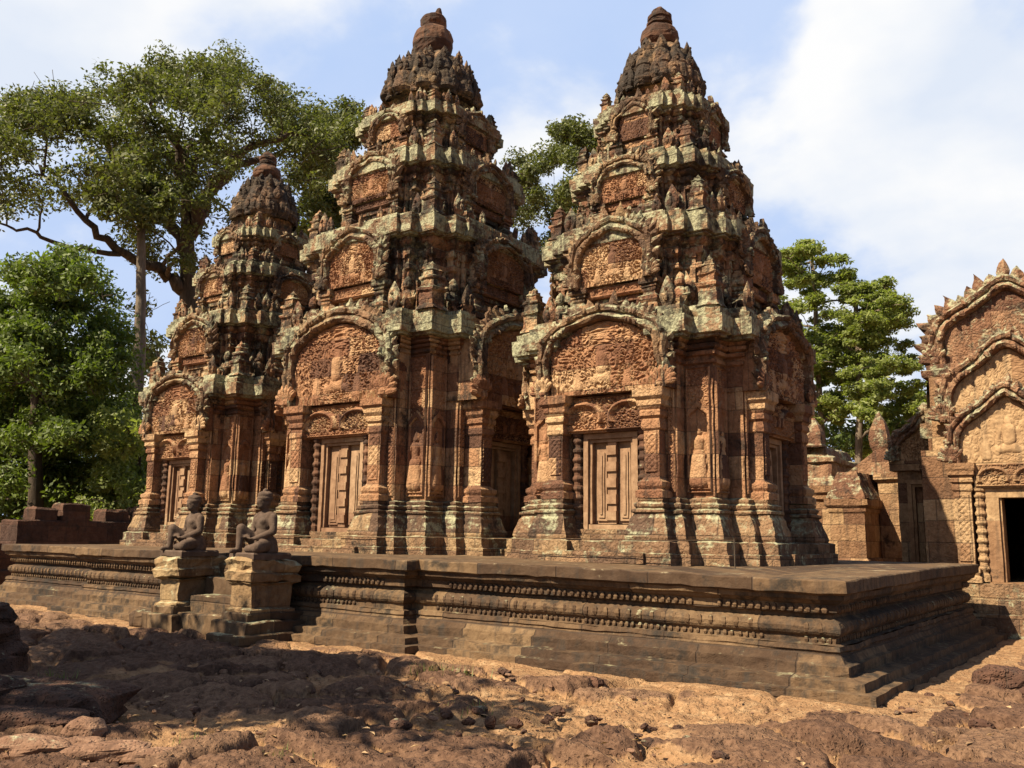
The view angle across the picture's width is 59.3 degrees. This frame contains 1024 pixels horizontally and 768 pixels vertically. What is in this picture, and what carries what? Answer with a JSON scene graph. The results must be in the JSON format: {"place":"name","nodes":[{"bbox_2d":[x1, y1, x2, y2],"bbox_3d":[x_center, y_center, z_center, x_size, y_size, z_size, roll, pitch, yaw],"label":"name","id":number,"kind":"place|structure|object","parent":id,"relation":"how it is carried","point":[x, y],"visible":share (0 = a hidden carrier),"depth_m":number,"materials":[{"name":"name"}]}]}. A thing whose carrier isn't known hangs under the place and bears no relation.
{"place":"outdoors","nodes":[
{"label":"outdoors","id":0,"kind":"place"},
{"bbox_2d":[120,151,315,547],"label":"sanctuary tower","id":1,"kind":"structure","parent":0,"point":[212,431],"depth_m":21.57,"materials":[{"name":"stone"}]},
{"bbox_2d":[174,466,189,521],"bbox_3d":[-7.812,2.617,21.439,0.728,1.318,0.211,-6,-12,36],"label":"false door leaf","id":2,"kind":"structure","parent":1,"relation":"in","point":[183,473],"depth_m":21.42,"materials":[{"name":"stone"}]},
{"bbox_2d":[38,659,493,760],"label":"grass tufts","id":3,"kind":"object","parent":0,"point":[465,671],"visible":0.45,"depth_m":9.70,"materials":[{"name":"plant"}]},
{"bbox_2d":[272,8,547,555],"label":"sanctuary tower","id":4,"kind":"structure","parent":0,"point":[398,410],"depth_m":17.93,"materials":[{"name":"stone"}]},
{"bbox_2d":[328,445,359,527],"bbox_3d":[-3.280,2.012,17.728,0.927,1.606,0.213,-6,-12,36],"label":"false door leaf","id":5,"kind":"structure","parent":4,"relation":"in","point":[345,460],"depth_m":17.68,"materials":[{"name":"stone"}]},
{"bbox_2d":[491,450,510,529],"bbox_3d":[-0.300,2.135,18.161,0.213,1.600,0.931,-6,-12,36],"label":"false door leaf","id":6,"kind":"structure","parent":4,"relation":"in","point":[501,460],"depth_m":18.20,"materials":[{"name":"stone"}]},
{"bbox_2d":[0,603,1023,767],"bbox_3d":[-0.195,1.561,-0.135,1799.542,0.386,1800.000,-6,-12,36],"label":"ground","id":7,"kind":"structure","parent":0,"point":[322,720],"depth_m":8.13,"materials":[{"name":"brown soil"}]},
{"bbox_2d":[0,523,14,584],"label":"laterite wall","id":8,"kind":"structure","parent":7,"relation":"on","point":[6,562],"depth_m":23.03,"materials":[{"name":"brown stone"}]},
{"bbox_2d":[0,640,28,673],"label":"laterite block","id":9,"kind":"object","parent":7,"relation":"on","point":[13,655],"depth_m":9.82,"materials":[{"name":"brown stone"}]},
{"bbox_2d":[0,622,22,642],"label":"laterite block","id":10,"kind":"object","parent":9,"relation":"on","point":[9,631],"depth_m":10.05,"materials":[{"name":"stone"}]},
{"bbox_2d":[0,602,17,621],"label":"laterite block","id":11,"kind":"object","parent":10,"relation":"on","point":[8,613],"depth_m":10.19,"materials":[{"name":"stone"}]},
{"bbox_2d":[0,733,71,759],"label":"loose stone","id":12,"kind":"object","parent":7,"relation":"on","point":[19,745],"visible":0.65,"depth_m":6.24,"materials":[{"name":"stone"}]},
{"bbox_2d":[0,462,72,522],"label":"shrub","id":13,"kind":"object","parent":7,"relation":"on","point":[5,517],"visible":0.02,"depth_m":33.11,"materials":[{"name":"green plant"}]},
{"bbox_2d":[0,311,87,519],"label":"broadleaf tree","id":14,"kind":"object","parent":7,"relation":"on","point":[11,470],"visible":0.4,"depth_m":29.21,"materials":[{"name":"green plant"}]},
{"bbox_2d":[0,503,138,543],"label":"laterite wall","id":15,"kind":"structure","parent":7,"relation":"on","point":[64,523],"depth_m":25.28,"materials":[{"name":"brown stone"}]},
{"bbox_2d":[0,675,141,724],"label":"laterite block","id":16,"kind":"object","parent":7,"relation":"on","point":[106,700],"depth_m":7.60,"materials":[{"name":"brown stone"}]},
{"bbox_2d":[0,675,26,694],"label":"laterite block","id":17,"kind":"object","parent":16,"relation":"on","point":[8,683],"depth_m":7.58,"materials":[{"name":"brown stone"}]},
{"bbox_2d":[0,705,95,731],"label":"laterite block","id":18,"kind":"object","parent":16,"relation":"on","point":[14,716],"depth_m":7.00,"materials":[{"name":"brown stone"}]},
{"bbox_2d":[0,240,150,506],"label":"broadleaf tree","id":19,"kind":"object","parent":7,"relation":"on","point":[37,357],"visible":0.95,"depth_m":28.50,"materials":[{"name":"green plant"}]},
{"bbox_2d":[4,332,147,510],"bbox_3d":[-15.378,2.292,33.198,6.841,9.499,9.463,6,-11,-30],"label":"broadleaf tree","id":20,"kind":"object","parent":7,"relation":"on","point":[81,476],"visible":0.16,"depth_m":31.37,"materials":[{"name":"green plant"}]},
{"bbox_2d":[60,716,107,737],"bbox_3d":[-3.244,2.632,6.840,0.313,0.195,0.279,-6,-12,36],"label":"loose stone","id":21,"kind":"object","parent":7,"relation":"on","point":[85,726],"visible":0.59,"depth_m":6.77,"materials":[{"name":"stone"}]},
{"bbox_2d":[64,736,105,744],"bbox_3d":[-3.100,2.591,6.435,0.358,0.132,0.220,6,-11,-26],"label":"loose stone","id":22,"kind":"object","parent":7,"relation":"on","point":[74,740],"visible":0.36,"depth_m":6.42,"materials":[{"name":"stone"}]},
{"bbox_2d":[57,739,151,763],"bbox_3d":[-2.853,2.576,6.316,0.634,0.144,0.263,2,-10,-6],"label":"loose stone","id":23,"kind":"object","parent":7,"relation":"on","point":[108,751],"visible":0.74,"depth_m":6.21,"materials":[{"name":"stone"}]},
{"bbox_2d":[73,403,147,520],"bbox_3d":[-12.816,3.851,30.500,4.008,5.580,8.421,6,-11,-28],"label":"broadleaf tree","id":24,"kind":"object","parent":7,"relation":"on","point":[121,467],"visible":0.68,"depth_m":27.85,"materials":[{"name":"green plant"}]},
{"bbox_2d":[72,134,191,418],"bbox_3d":[-15.979,-1.758,37.596,4.349,18.981,7.657,3,-10,-13],"label":"tall tree","id":25,"kind":"object","parent":7,"relation":"on","point":[135,174],"visible":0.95,"depth_m":37.41,"materials":[{"name":"green plant"}]},
{"bbox_2d":[129,609,150,627],"bbox_3d":[-6.236,4.002,15.285,0.538,0.320,0.321,-3,-10,22],"label":"fallen block","id":26,"kind":"object","parent":7,"relation":"on","point":[135,618],"depth_m":15.18,"materials":[{"name":"stone"}]},
{"bbox_2d":[115,747,173,764],"bbox_3d":[-2.524,2.600,6.291,0.542,0.118,0.232,2,-10,-8],"label":"loose stone","id":27,"kind":"object","parent":7,"relation":"on","point":[132,757],"visible":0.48,"depth_m":6.21,"materials":[{"name":"stone"}]},
{"bbox_2d":[124,288,169,385],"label":"broadleaf tree","id":28,"kind":"object","parent":7,"relation":"on","point":[153,346],"visible":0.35,"depth_m":44.70,"materials":[{"name":"green plant"}]},
{"bbox_2d":[0,38,352,312],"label":"spreading tree","id":29,"kind":"object","parent":7,"relation":"on","point":[205,92],"visible":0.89,"depth_m":41.70,"materials":[{"name":"green plant"}]},
{"bbox_2d":[141,555,304,647],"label":"stone staircase","id":30,"kind":"structure","parent":7,"relation":"on","point":[242,602],"depth_m":13.77,"materials":[{"name":"stone"}]},
{"bbox_2d":[160,492,218,556],"bbox_3d":[-5.310,2.317,14.875,0.595,1.052,0.760,-6,-12,36],"label":"guardian statue","id":31,"kind":"object","parent":30,"relation":"on","point":[189,537],"visible":1,"depth_m":14.74,"materials":[{"name":"stone"}]},
{"bbox_2d":[229,488,290,559],"bbox_3d":[-3.852,2.139,13.793,0.613,1.082,0.783,-6,-12,36],"label":"guardian statue","id":32,"kind":"object","parent":30,"relation":"on","point":[258,537],"visible":1,"depth_m":13.68,"materials":[{"name":"stone"}]},
{"bbox_2d":[281,94,378,266],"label":"background tree","id":33,"kind":"object","parent":7,"relation":"on","point":[310,206],"visible":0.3,"depth_m":51.64,"materials":[{"name":"green plant"}]},
{"bbox_2d":[0,544,1007,707],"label":"temple platform","id":34,"kind":"structure","parent":7,"relation":"on","point":[655,623],"depth_m":11.59,"materials":[{"name":"stone"}]},
{"bbox_2d":[245,536,735,568],"bbox_3d":[-1.193,2.732,15.137,10.416,0.395,0.018,-6,-12,36],"label":"barrier rope","id":35,"kind":"object","parent":34,"relation":"on","point":[541,538],"visible":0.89,"depth_m":13.90,"materials":[{"name":"fabric"}]},
{"bbox_2d":[61,654,1023,767],"bbox_3d":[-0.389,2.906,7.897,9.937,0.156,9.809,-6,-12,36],"label":"laterite crumbs","id":36,"kind":"object","parent":7,"relation":"on","point":[490,720],"visible":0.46,"depth_m":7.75,"materials":[{"name":"brown stone"}]},
{"bbox_2d":[499,113,597,253],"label":"background tree","id":37,"kind":"object","parent":7,"relation":"on","point":[575,134],"visible":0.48,"depth_m":52.12,"materials":[{"name":"green plant"}]},
{"bbox_2d":[777,238,861,442],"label":"slender tree","id":38,"kind":"object","parent":7,"relation":"on","point":[830,408],"visible":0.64,"depth_m":43.61,"materials":[{"name":"green plant"}]},
{"bbox_2d":[806,418,856,542],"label":"gate pavilion","id":39,"kind":"structure","parent":7,"relation":"on","point":[825,464],"depth_m":23.35,"materials":[{"name":"brown stone"}]},
{"bbox_2d":[825,419,868,461],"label":"background tree","id":40,"kind":"object","parent":7,"relation":"on","point":[840,441],"visible":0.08,"depth_m":45.04,"materials":[{"name":"green plant"}]},
{"bbox_2d":[824,411,901,561],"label":"gate pavilion","id":41,"kind":"structure","parent":7,"relation":"on","point":[864,524],"depth_m":22.34,"materials":[{"name":"brown stone"}]},
{"bbox_2d":[820,275,927,463],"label":"slender tree","id":42,"kind":"object","parent":7,"relation":"on","point":[879,315],"visible":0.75,"depth_m":41.09,"materials":[{"name":"green plant"}]},
{"bbox_2d":[883,259,1023,639],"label":"library building","id":43,"kind":"structure","parent":7,"relation":"on","point":[954,454],"depth_m":16.74,"materials":[{"name":"stone"}]},
{"bbox_2d":[971,664,1023,689],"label":"boulder","id":44,"kind":"object","parent":7,"relation":"on","point":[1006,677],"visible":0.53,"depth_m":9.83,"materials":[{"name":"stone"}]},
{"bbox_2d":[0,0,1023,516],"label":"sky","id":45,"kind":"structure","parent":0,"point":[889,134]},
{"bbox_2d":[5,674,1023,767],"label":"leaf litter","id":46,"kind":"object","parent":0,"point":[617,714],"visible":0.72,"depth_m":7.79,"materials":[{"name":"brown plant"}]},
{"bbox_2d":[505,6,837,566],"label":"sanctuary tower","id":47,"kind":"structure","parent":0,"point":[664,353],"depth_m":14.68,"materials":[{"name":"stone"}]},
{"bbox_2d":[595,442,631,523],"bbox_3d":[1.651,1.595,14.515,0.730,1.315,0.212,-6,-12,36],"label":"false door leaf","id":48,"kind":"structure","parent":47,"relation":"in","point":[613,459],"depth_m":14.46,"materials":[{"name":"stone"}]},
{"bbox_2d":[770,451,772,482],"bbox_3d":[4.171,1.697,14.883,0.214,1.314,0.725,-6,-12,36],"label":"false door leaf","id":49,"kind":"structure","parent":47,"relation":"in","point":[771,477],"depth_m":15.03,"materials":[{"name":"stone"}]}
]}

